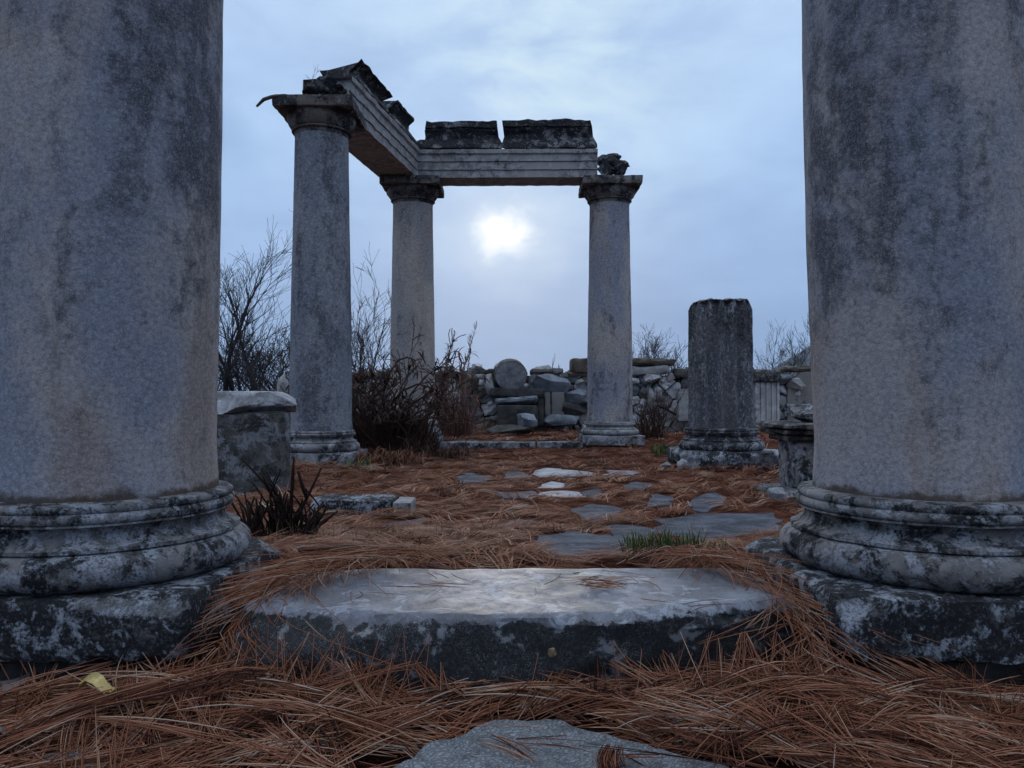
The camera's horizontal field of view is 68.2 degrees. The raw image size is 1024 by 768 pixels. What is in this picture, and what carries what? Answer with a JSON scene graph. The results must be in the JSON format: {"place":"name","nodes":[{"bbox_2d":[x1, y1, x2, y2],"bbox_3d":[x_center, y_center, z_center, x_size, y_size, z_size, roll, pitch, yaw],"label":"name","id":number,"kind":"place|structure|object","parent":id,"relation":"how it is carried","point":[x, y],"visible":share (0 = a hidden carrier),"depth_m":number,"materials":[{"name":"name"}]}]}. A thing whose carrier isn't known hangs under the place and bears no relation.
{"place":"outdoors","nodes":[
{"label":"outdoors","id":0,"kind":"place"},
{"bbox_2d":[218,0,809,390],"label":"sky","id":1,"kind":"structure","parent":0,"point":[702,100],"materials":[{"name":"blue"}]},
{"bbox_2d":[8,430,1022,767],"bbox_3d":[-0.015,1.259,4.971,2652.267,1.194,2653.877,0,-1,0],"label":"ground","id":2,"kind":"structure","parent":0,"point":[602,562],"depth_m":5.07,"materials":[{"name":"soil"}]},
{"bbox_2d":[25,751,93,767],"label":"buried stone","id":3,"kind":"object","parent":2,"relation":"on","point":[50,758],"visible":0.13,"depth_m":1.55,"materials":[{"name":"stone"}]},
{"bbox_2d":[0,0,282,688],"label":"stone column","id":4,"kind":"structure","parent":2,"relation":"on","point":[126,534],"depth_m":2.14,"materials":[{"name":"grey stone"}]},
{"bbox_2d":[217,319,289,390],"bbox_3d":[-5.521,-0.254,16.467,3.039,2.461,3.667,0,-1,0],"label":"bare shrub","id":5,"kind":"object","parent":2,"relation":"on","point":[234,372],"visible":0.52,"depth_m":16.71,"materials":[{"name":"brown plant"}]},
{"bbox_2d":[218,247,290,390],"bbox_3d":[-6.550,-1.121,17.587,3.388,4.287,2.181,0,-1,7],"label":"bare tree","id":6,"kind":"object","parent":2,"relation":"on","point":[230,311],"visible":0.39,"depth_m":17.52,"materials":[{"name":"brown plant"}]},
{"bbox_2d":[219,210,292,390],"bbox_3d":[-6.019,-1.875,17.283,3.136,5.752,2.955,1,-1,-41],"label":"bare tree","id":7,"kind":"object","parent":2,"relation":"on","point":[241,321],"visible":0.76,"depth_m":16.94,"materials":[{"name":"brown plant"}]},
{"bbox_2d":[217,391,296,494],"bbox_3d":[-2.250,0.493,6.058,1.010,0.874,0.917,0,-1,-16],"label":"pedestal","id":8,"kind":"object","parent":2,"relation":"on","point":[254,430],"visible":0.58,"depth_m":5.73,"materials":[{"name":"stone"}]},
{"bbox_2d":[231,458,337,544],"bbox_3d":[-1.013,0.529,3.336,0.467,0.411,0.363,0,-1,0],"label":"stubby shrub","id":9,"kind":"object","parent":2,"relation":"on","point":[277,522],"visible":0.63,"depth_m":3.32,"materials":[{"name":"plant"}]},
{"bbox_2d":[220,322,377,390],"bbox_3d":[-4.926,-0.199,17.348,4.112,2.409,2.692,0,-1,-24],"label":"bare shrub","id":10,"kind":"object","parent":2,"relation":"on","point":[264,387],"visible":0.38,"depth_m":16.73,"materials":[{"name":"brown plant"}]},
{"bbox_2d":[272,94,367,465],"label":"stone column","id":11,"kind":"structure","parent":2,"relation":"on","point":[323,128],"depth_m":8.34,"materials":[{"name":"stone"}]},
{"bbox_2d":[256,94,287,106],"bbox_3d":[-2.563,-3.076,8.216,0.424,0.186,0.040,0,-1,-22],"label":"iron strap","id":12,"kind":"object","parent":11,"relation":"attached to","point":[263,99],"visible":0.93,"depth_m":8.17,"materials":[{"name":"metal"}]},
{"bbox_2d":[302,76,347,94],"bbox_3d":[-2.126,-3.340,8.588,0.476,0.189,0.413,0,-1,0],"label":"broken masonry","id":13,"kind":"object","parent":11,"relation":"on","point":[323,85],"visible":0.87,"depth_m":8.47,"materials":[{"name":"stone"}]},
{"bbox_2d":[285,519,389,545],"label":"dry grass tuft","id":14,"kind":"object","parent":2,"relation":"on","point":[322,531],"visible":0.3,"depth_m":3.29,"materials":[{"name":"plant"}]},
{"bbox_2d":[310,494,397,515],"bbox_3d":[-0.990,0.777,4.739,0.526,0.147,0.312,0,-1,0],"label":"kerb stone","id":15,"kind":"object","parent":2,"relation":"on","point":[361,503],"visible":0.52,"depth_m":4.60,"materials":[{"name":"stone"}]},
{"bbox_2d":[343,459,374,470],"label":"weed","id":16,"kind":"object","parent":2,"relation":"on","point":[350,464],"visible":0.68,"depth_m":7.80,"materials":[{"name":"plant"}]},
{"bbox_2d":[351,242,390,371],"bbox_3d":[-3.433,-1.133,17.829,2.528,4.292,1.855,-1,-1,32],"label":"bare tree","id":17,"kind":"object","parent":2,"relation":"on","point":[366,331],"visible":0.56,"depth_m":17.84,"materials":[{"name":"brown plant"}]},
{"bbox_2d":[265,314,500,456],"bbox_3d":[-1.786,0.018,9.950,3.227,2.087,2.520,0,-1,-16],"label":"dead bush","id":18,"kind":"object","parent":2,"relation":"on","point":[393,424],"visible":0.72,"depth_m":9.74,"materials":[{"name":"plant"}]},
{"bbox_2d":[328,445,437,468],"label":"dry grass tuft","id":19,"kind":"object","parent":2,"relation":"on","point":[389,460],"visible":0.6,"depth_m":8.34,"materials":[{"name":"plant"}]},
{"bbox_2d":[393,497,415,515],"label":"kerb stone","id":20,"kind":"object","parent":2,"relation":"on","point":[405,503],"visible":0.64,"depth_m":4.61,"materials":[{"name":"stone"}]},
{"bbox_2d":[385,518,429,530],"bbox_3d":[-0.591,0.814,4.229,0.258,0.077,0.408,0,-1,0],"label":"flagstone","id":21,"kind":"object","parent":2,"relation":"on","point":[408,521],"visible":0.2,"depth_m":4.28,"materials":[{"name":"stone"}]},
{"bbox_2d":[379,175,444,446],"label":"stone column","id":22,"kind":"structure","parent":2,"relation":"on","point":[413,198],"depth_m":11.14,"materials":[{"name":"stone"}]},
{"bbox_2d":[303,76,419,176],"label":"architrave beam","id":23,"kind":"structure","parent":22,"relation":"on","point":[384,144],"depth_m":10.00,"materials":[{"name":"stone"}]},
{"bbox_2d":[320,59,392,113],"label":"cornice block","id":24,"kind":"structure","parent":23,"relation":"on","point":[360,72],"depth_m":9.23,"materials":[{"name":"stone"}]},
{"bbox_2d":[382,100,415,143],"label":"cornice block","id":25,"kind":"structure","parent":23,"relation":"on","point":[401,117],"depth_m":10.40,"materials":[{"name":"stone"}]},
{"bbox_2d":[417,148,597,185],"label":"architrave beam","id":26,"kind":"structure","parent":22,"relation":"on","point":[511,167],"depth_m":11.15,"materials":[{"name":"stone"}]},
{"bbox_2d":[416,140,424,148],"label":"corner stone","id":27,"kind":"object","parent":26,"relation":"on","point":[419,143],"visible":0.13,"depth_m":11.21,"materials":[{"name":"stone"}]},
{"bbox_2d":[422,120,503,149],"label":"cornice block","id":28,"kind":"structure","parent":26,"relation":"on","point":[439,135],"depth_m":11.15,"materials":[{"name":"stone"}]},
{"bbox_2d":[502,118,596,148],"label":"cornice block","id":29,"kind":"structure","parent":26,"relation":"on","point":[565,133],"depth_m":11.13,"materials":[{"name":"stone"}]},
{"bbox_2d":[370,522,458,539],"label":"dry grass tuft","id":30,"kind":"object","parent":2,"relation":"on","point":[418,531],"visible":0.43,"depth_m":3.56,"materials":[{"name":"plant"}]},
{"bbox_2d":[377,438,477,460],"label":"dry grass tuft","id":31,"kind":"object","parent":2,"relation":"on","point":[450,452],"visible":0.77,"depth_m":9.34,"materials":[{"name":"plant"}]},
{"bbox_2d":[435,321,488,439],"bbox_3d":[-1.120,-0.074,12.228,1.472,1.922,1.355,0,-1,0],"label":"reddish bush","id":32,"kind":"object","parent":2,"relation":"on","point":[458,429],"visible":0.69,"depth_m":12.09,"materials":[{"name":"plant"}]},
{"bbox_2d":[454,472,490,483],"bbox_3d":[-0.365,0.909,7.109,0.348,0.082,0.984,0,-1,0],"label":"flagstone","id":33,"kind":"object","parent":2,"relation":"on","point":[469,477],"visible":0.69,"depth_m":6.95,"materials":[{"name":"stone"}]},
{"bbox_2d":[449,418,503,433],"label":"dry grass tuft","id":34,"kind":"object","parent":2,"relation":"on","point":[485,426],"visible":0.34,"depth_m":13.43,"materials":[{"name":"plant"}]},
{"bbox_2d":[439,441,535,448],"bbox_3d":[-0.348,0.914,11.037,1.396,0.160,0.354,0,-1,0],"label":"kerb stone","id":35,"kind":"object","parent":2,"relation":"on","point":[494,445],"visible":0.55,"depth_m":10.87,"materials":[{"name":"stone"}]},
{"bbox_2d":[485,424,534,435],"bbox_3d":[-0.040,0.801,13.002,0.849,0.213,0.488,0,-1,22],"label":"fallen stone","id":36,"kind":"object","parent":2,"relation":"on","point":[511,429],"visible":0.85,"depth_m":12.85,"materials":[{"name":"stone"}]},
{"bbox_2d":[226,568,794,698],"bbox_3d":[0.030,0.743,2.253,1.568,0.272,0.580,0,-1,0],"label":"stone step","id":37,"kind":"object","parent":2,"relation":"on","point":[491,624],"visible":0.7,"depth_m":2.04,"materials":[{"name":"stone"}]},
{"bbox_2d":[0,542,1023,767],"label":"pine needles","id":38,"kind":"object","parent":2,"relation":"on","point":[322,730],"visible":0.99,"depth_m":1.74,"materials":[{"name":"plant"}]},
{"bbox_2d":[0,672,29,691],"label":"stone","id":39,"kind":"object","parent":38,"relation":"on","point":[6,682],"visible":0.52,"depth_m":1.92,"materials":[{"name":"stone"}]},
{"bbox_2d":[78,672,115,693],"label":"fallen leaf","id":40,"kind":"object","parent":38,"relation":"on","point":[96,680],"visible":0.97,"depth_m":1.78,"materials":[{"name":"plant"}]},
{"bbox_2d":[548,648,556,656],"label":"pebble","id":41,"kind":"object","parent":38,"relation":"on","point":[551,652],"visible":1,"depth_m":1.92,"materials":[{"name":"stone"}]},
{"bbox_2d":[225,427,803,598],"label":"pine needles","id":42,"kind":"object","parent":2,"relation":"on","point":[445,544],"visible":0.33,"depth_m":4.46,"materials":[{"name":"plant"}]},
{"bbox_2d":[497,405,537,424],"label":"stone block","id":43,"kind":"structure","parent":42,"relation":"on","point":[507,414],"depth_m":13.45,"materials":[{"name":"stone"}]},
{"bbox_2d":[495,396,537,407],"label":"stone block","id":44,"kind":"structure","parent":43,"relation":"on","point":[526,400],"depth_m":13.52,"materials":[{"name":"stone"}]},
{"bbox_2d":[661,462,670,467],"bbox_3d":[1.551,0.813,7.611,0.104,0.063,0.124,0,-1,-25],"label":"marble chip","id":45,"kind":"object","parent":42,"relation":"on","point":[665,464],"visible":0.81,"depth_m":7.58,"materials":[{"name":"stone"}]},
{"bbox_2d":[495,491,536,498],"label":"flagstone","id":46,"kind":"object","parent":2,"relation":"on","point":[499,494],"visible":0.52,"depth_m":5.62,"materials":[{"name":"stone"}]},
{"bbox_2d":[504,471,531,478],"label":"flagstone","id":47,"kind":"object","parent":2,"relation":"on","point":[516,473],"visible":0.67,"depth_m":7.30,"materials":[{"name":"stone"}]},
{"bbox_2d":[503,518,535,529],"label":"flagstone","id":48,"kind":"object","parent":2,"relation":"on","point":[519,523],"visible":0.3,"depth_m":4.25,"materials":[{"name":"stone"}]},
{"bbox_2d":[517,413,537,429],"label":"fallen stone","id":49,"kind":"object","parent":2,"relation":"on","point":[530,421],"visible":0.79,"depth_m":13.19,"materials":[{"name":"stone"}]},
{"bbox_2d":[287,363,811,430],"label":"rubble wall","id":50,"kind":"structure","parent":2,"relation":"on","point":[672,386],"depth_m":13.94,"materials":[{"name":"stone"}]},
{"bbox_2d":[277,374,287,392],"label":"standing stone","id":51,"kind":"object","parent":50,"relation":"on","point":[281,380],"visible":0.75,"depth_m":13.53,"materials":[{"name":"stone"}]},
{"bbox_2d":[442,380,466,410],"bbox_3d":[-1.059,0.225,13.986,0.578,0.599,0.354,0,-1,0],"label":"wall rock","id":52,"kind":"object","parent":50,"relation":"on","point":[454,384],"depth_m":13.83,"materials":[{"name":"stone"}]},
{"bbox_2d":[458,370,478,394],"bbox_3d":[-0.792,-0.020,13.940,0.380,0.468,0.411,-1,-1,35],"label":"wall rock","id":53,"kind":"object","parent":50,"relation":"on","point":[475,384],"depth_m":13.80,"materials":[{"name":"stone"}]},
{"bbox_2d":[483,373,494,394],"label":"rock","id":54,"kind":"object","parent":50,"relation":"on","point":[487,385],"depth_m":13.79,"materials":[{"name":"stone"}]},
{"bbox_2d":[490,388,544,396],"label":"stone slab","id":55,"kind":"structure","parent":50,"relation":"on","point":[516,392],"depth_m":13.66,"materials":[{"name":"stone"}]},
{"bbox_2d":[494,359,526,388],"bbox_3d":[-0.029,-0.175,13.862,0.622,0.593,0.409,0,-1,0],"label":"column drum","id":56,"kind":"object","parent":55,"relation":"on","point":[510,373],"depth_m":13.72,"materials":[{"name":"stone"}]},
{"bbox_2d":[537,397,543,425],"bbox_3d":[0.515,0.502,13.895,0.135,0.519,0.403,0,-1,0],"label":"stone post","id":57,"kind":"object","parent":50,"relation":"on","point":[540,405],"visible":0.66,"depth_m":13.70,"materials":[{"name":"stone"}]},
{"bbox_2d":[544,392,550,414],"bbox_3d":[0.648,0.359,13.899,0.118,0.424,0.204,0,-1,0],"label":"upright slab","id":58,"kind":"object","parent":50,"relation":"on","point":[547,402],"depth_m":13.80,"materials":[{"name":"grey stone"}]},
{"bbox_2d":[532,374,570,394],"bbox_3d":[0.721,0.007,13.929,0.720,0.399,0.354,0,-1,0],"label":"wall rock","id":59,"kind":"object","parent":50,"relation":"on","point":[550,383],"depth_m":13.83,"materials":[{"name":"stone"}]},
{"bbox_2d":[551,392,563,413],"bbox_3d":[0.840,0.358,13.896,0.243,0.423,0.207,0,-1,0],"label":"upright slab","id":60,"kind":"object","parent":50,"relation":"on","point":[557,400],"depth_m":13.80,"materials":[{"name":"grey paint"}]},
{"bbox_2d":[562,402,586,415],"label":"wall rock","id":61,"kind":"object","parent":50,"relation":"on","point":[572,408],"depth_m":13.78,"materials":[{"name":"stone"}]},
{"bbox_2d":[566,389,586,403],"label":"wall rock","id":62,"kind":"object","parent":50,"relation":"attached to","point":[578,396],"depth_m":13.79,"materials":[{"name":"stone"}]},
{"bbox_2d":[569,358,586,372],"bbox_3d":[1.268,-0.340,14.135,0.367,0.281,0.518,0,-1,0],"label":"stone block","id":63,"kind":"object","parent":50,"relation":"on","point":[578,365],"depth_m":13.89,"materials":[{"name":"stone"}]},
{"bbox_2d":[646,384,655,410],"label":"wall rock","id":64,"kind":"object","parent":50,"relation":"on","point":[651,394],"depth_m":13.79,"materials":[{"name":"stone"}]},
{"bbox_2d":[632,365,670,375],"bbox_3d":[2.569,-0.252,14.135,0.712,0.206,0.518,0,-1,0],"label":"stone slab","id":65,"kind":"object","parent":50,"relation":"on","point":[656,369],"depth_m":13.89,"materials":[{"name":"stone"}]},
{"bbox_2d":[632,357,674,366],"bbox_3d":[2.603,-0.404,14.191,0.825,0.177,0.628,0,-1,0],"label":"stone slab","id":66,"kind":"object","parent":65,"relation":"on","point":[641,362],"depth_m":13.90,"materials":[{"name":"stone"}]},
{"bbox_2d":[643,374,660,382],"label":"wall rock","id":67,"kind":"object","parent":50,"relation":"on","point":[647,378],"depth_m":13.80,"materials":[{"name":"stone"}]},
{"bbox_2d":[670,368,687,377],"bbox_3d":[3.139,-0.200,14.136,0.317,0.199,0.507,0,-1,0],"label":"stone block","id":68,"kind":"object","parent":50,"relation":"on","point":[680,372],"depth_m":13.90,"materials":[{"name":"stone"}]},
{"bbox_2d":[676,392,688,420],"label":"upright slab","id":69,"kind":"structure","parent":50,"relation":"attached to","point":[682,406],"depth_m":13.80,"materials":[{"name":"stone"}]},
{"bbox_2d":[753,369,781,431],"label":"pilaster block","id":70,"kind":"structure","parent":50,"relation":"attached to","point":[766,396],"depth_m":13.72,"materials":[{"name":"stone"}]},
{"bbox_2d":[779,375,793,383],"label":"wall rock","id":71,"kind":"object","parent":50,"relation":"on","point":[786,379],"depth_m":13.79,"materials":[{"name":"stone"}]},
{"bbox_2d":[786,378,805,389],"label":"wall rock","id":72,"kind":"object","parent":50,"relation":"attached to","point":[796,383],"depth_m":13.78,"materials":[{"name":"stone"}]},
{"bbox_2d":[538,481,564,487],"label":"flagstone","id":73,"kind":"object","parent":2,"relation":"on","point":[551,484],"visible":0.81,"depth_m":6.27,"materials":[{"name":"stone"}]},
{"bbox_2d":[537,441,582,448],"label":"kerb stone","id":74,"kind":"object","parent":2,"relation":"on","point":[560,444],"visible":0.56,"depth_m":10.87,"materials":[{"name":"stone"}]},
{"bbox_2d":[539,491,581,496],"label":"flagstone","id":75,"kind":"object","parent":2,"relation":"on","point":[569,493],"visible":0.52,"depth_m":5.70,"materials":[{"name":"stone"}]},
{"bbox_2d":[393,719,728,767],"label":"flat rock","id":76,"kind":"object","parent":2,"relation":"on","point":[466,750],"visible":0.91,"depth_m":1.57,"materials":[{"name":"stone"}]},
{"bbox_2d":[542,414,579,425],"bbox_3d":[0.844,0.656,13.739,0.797,0.230,0.292,0,-1,0],"label":"fallen stone","id":77,"kind":"object","parent":2,"relation":"on","point":[559,420],"visible":0.98,"depth_m":13.64,"materials":[{"name":"stone"}]},
{"bbox_2d":[533,468,595,476],"bbox_3d":[0.523,0.920,7.632,0.644,0.078,1.020,0,-1,0],"label":"flagstone","id":78,"kind":"object","parent":2,"relation":"on","point":[544,472],"visible":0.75,"depth_m":7.55,"materials":[{"name":"stone"}]},
{"bbox_2d":[525,513,621,528],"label":"dry grass tuft","id":79,"kind":"object","parent":2,"relation":"on","point":[583,521],"visible":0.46,"depth_m":4.08,"materials":[{"name":"plant"}]},
{"bbox_2d":[535,531,639,555],"bbox_3d":[0.333,0.729,3.240,0.469,0.113,0.992,0,-1,0],"label":"flagstone","id":80,"kind":"object","parent":2,"relation":"on","point":[569,540],"visible":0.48,"depth_m":3.33,"materials":[{"name":"stone"}]},
{"bbox_2d":[580,488,606,499],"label":"flagstone","id":81,"kind":"object","parent":2,"relation":"on","point":[593,492],"visible":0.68,"depth_m":5.65,"materials":[{"name":"stone"}]},
{"bbox_2d":[570,504,622,523],"bbox_3d":[0.538,0.824,4.637,0.349,0.078,0.859,0,-1,0],"label":"flagstone","id":82,"kind":"object","parent":2,"relation":"on","point":[593,508],"visible":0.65,"depth_m":4.72,"materials":[{"name":"stone"}]},
{"bbox_2d":[577,175,644,445],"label":"stone column","id":83,"kind":"structure","parent":2,"relation":"on","point":[609,421],"depth_m":11.13,"materials":[{"name":"stone"}]},
{"bbox_2d":[597,153,629,174],"bbox_3d":[1.499,-3.276,11.304,0.526,0.421,0.359,0,-1,0],"label":"rubble heap","id":84,"kind":"object","parent":83,"relation":"on","point":[611,164],"visible":0.88,"depth_m":11.19,"materials":[{"name":"stone"}]},
{"bbox_2d":[603,470,639,474],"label":"flagstone","id":85,"kind":"object","parent":2,"relation":"on","point":[630,473],"visible":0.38,"depth_m":7.41,"materials":[{"name":"stone"}]},
{"bbox_2d":[603,524,657,538],"bbox_3d":[0.611,0.786,3.879,0.287,0.086,0.527,0,-1,0],"label":"flagstone","id":86,"kind":"object","parent":2,"relation":"on","point":[621,531],"visible":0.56,"depth_m":3.88,"materials":[{"name":"stone"}]},
{"bbox_2d":[622,482,651,490],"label":"flagstone","id":87,"kind":"object","parent":2,"relation":"on","point":[634,484],"visible":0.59,"depth_m":6.12,"materials":[{"name":"stone"}]},
{"bbox_2d":[634,422,661,437],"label":"dry grass tuft","id":88,"kind":"object","parent":2,"relation":"on","point":[644,428],"visible":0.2,"depth_m":11.96,"materials":[{"name":"plant"}]},
{"bbox_2d":[610,510,705,545],"bbox_3d":[0.574,0.587,3.011,0.342,0.180,0.309,-1,-1,43],"label":"straw tuft","id":89,"kind":"object","parent":2,"relation":"on","point":[676,532],"visible":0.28,"depth_m":2.98,"materials":[{"name":"plant"}]},
{"bbox_2d":[609,527,709,557],"bbox_3d":[0.578,0.606,2.896,0.409,0.125,0.266,0,-1,0],"label":"grass tuft","id":90,"kind":"object","parent":2,"relation":"on","point":[650,540],"visible":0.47,"depth_m":2.88,"materials":[{"name":"plant"}]},
{"bbox_2d":[632,375,686,439],"bbox_3d":[2.206,0.374,11.951,0.912,1.045,0.886,1,-1,-37],"label":"dry shrub","id":91,"kind":"object","parent":2,"relation":"on","point":[654,413],"visible":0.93,"depth_m":11.84,"materials":[{"name":"plant"}]},
{"bbox_2d":[632,324,687,375],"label":"bare shrub","id":92,"kind":"object","parent":2,"relation":"on","point":[652,347],"visible":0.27,"depth_m":16.81,"materials":[{"name":"brown plant"}]},
{"bbox_2d":[647,494,673,507],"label":"flagstone","id":93,"kind":"object","parent":2,"relation":"on","point":[659,498],"visible":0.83,"depth_m":5.14,"materials":[{"name":"stone"}]},
{"bbox_2d":[647,443,676,455],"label":"weed","id":94,"kind":"object","parent":2,"relation":"on","point":[661,450],"visible":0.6,"depth_m":9.97,"materials":[{"name":"plant"}]},
{"bbox_2d":[665,717,697,742],"bbox_3d":[0.412,0.801,1.732,0.124,0.076,0.104,0,-1,11],"label":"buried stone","id":95,"kind":"object","parent":2,"relation":"on","point":[680,729],"visible":0.06,"depth_m":1.70,"materials":[{"name":"stone"}]},
{"bbox_2d":[677,459,686,469],"bbox_3d":[1.714,0.810,7.618,0.090,0.112,0.098,0,-1,-27],"label":"marble chip","id":96,"kind":"object","parent":2,"relation":"on","point":[682,462],"visible":0.94,"depth_m":7.59,"materials":[{"name":"stone"}]},
{"bbox_2d":[671,536,737,554],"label":"grass tuft","id":97,"kind":"object","parent":2,"relation":"on","point":[709,543],"visible":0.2,"depth_m":2.89,"materials":[{"name":"plant"}]},
{"bbox_2d":[685,491,726,512],"bbox_3d":[1.360,0.834,5.192,0.253,0.077,1.083,0,-1,27],"label":"flagstone","id":98,"kind":"object","parent":2,"relation":"on","point":[710,498],"visible":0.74,"depth_m":5.07,"materials":[{"name":"stone"}]},
{"bbox_2d":[653,513,782,539],"bbox_3d":[1.111,0.799,3.984,0.738,0.099,1.455,0,-1,11],"label":"flagstone","id":99,"kind":"object","parent":2,"relation":"on","point":[722,524],"visible":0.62,"depth_m":4.19,"materials":[{"name":"stone"}]},
{"bbox_2d":[667,298,778,469],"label":"broken column","id":100,"kind":"structure","parent":2,"relation":"on","point":[720,430],"depth_m":7.95,"materials":[{"name":"stone"}]},
{"bbox_2d":[766,487,784,498],"bbox_3d":[1.732,0.712,4.938,0.130,0.075,0.157,0,-1,0],"label":"stone fragment","id":101,"kind":"object","parent":2,"relation":"on","point":[778,492],"visible":0.99,"depth_m":4.90,"materials":[{"name":"stone"}]},
{"bbox_2d":[753,312,810,374],"bbox_3d":[7.134,-0.402,19.422,2.269,2.894,2.406,0,-1,0],"label":"bare tree","id":102,"kind":"object","parent":2,"relation":"on","point":[782,351],"visible":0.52,"depth_m":19.21,"materials":[{"name":"brown plant"}]},
{"bbox_2d":[754,421,813,502],"bbox_3d":[2.170,0.573,5.533,0.650,0.592,0.634,0,-1,0],"label":"broken pedestal","id":103,"kind":"object","parent":2,"relation":"on","point":[795,439],"visible":0.44,"depth_m":5.37,"materials":[{"name":"stone"}]},
{"bbox_2d":[785,404,812,422],"bbox_3d":[2.229,0.217,5.559,0.398,0.140,0.386,0,-1,0],"label":"stone fragment","id":104,"kind":"object","parent":103,"relation":"on","point":[802,412],"visible":0.39,"depth_m":5.48,"materials":[{"name":"stone"}]},
{"bbox_2d":[743,0,1023,686],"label":"stone column","id":105,"kind":"structure","parent":2,"relation":"on","point":[906,526],"depth_m":2.15,"materials":[{"name":"stone"}]},
{"bbox_2d":[775,346,810,375],"bbox_3d":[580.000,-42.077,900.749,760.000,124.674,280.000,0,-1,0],"label":"hill","id":106,"kind":"structure","parent":0,"point":[808,356],"depth_m":887.66,"materials":[{"name":"grey"}]},
{"bbox_3d":[2.902,0.853,8.062,0.417,0.182,0.348,0,-1,0],"label":"slab support","id":107,"kind":"object","parent":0,"visible":0},
{"bbox_2d":[760,449,778,455],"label":"stone slab","id":108,"kind":"structure","parent":107,"relation":"on","point":[776,451],"depth_m":8.03,"materials":[{"name":"stone"}]}
]}

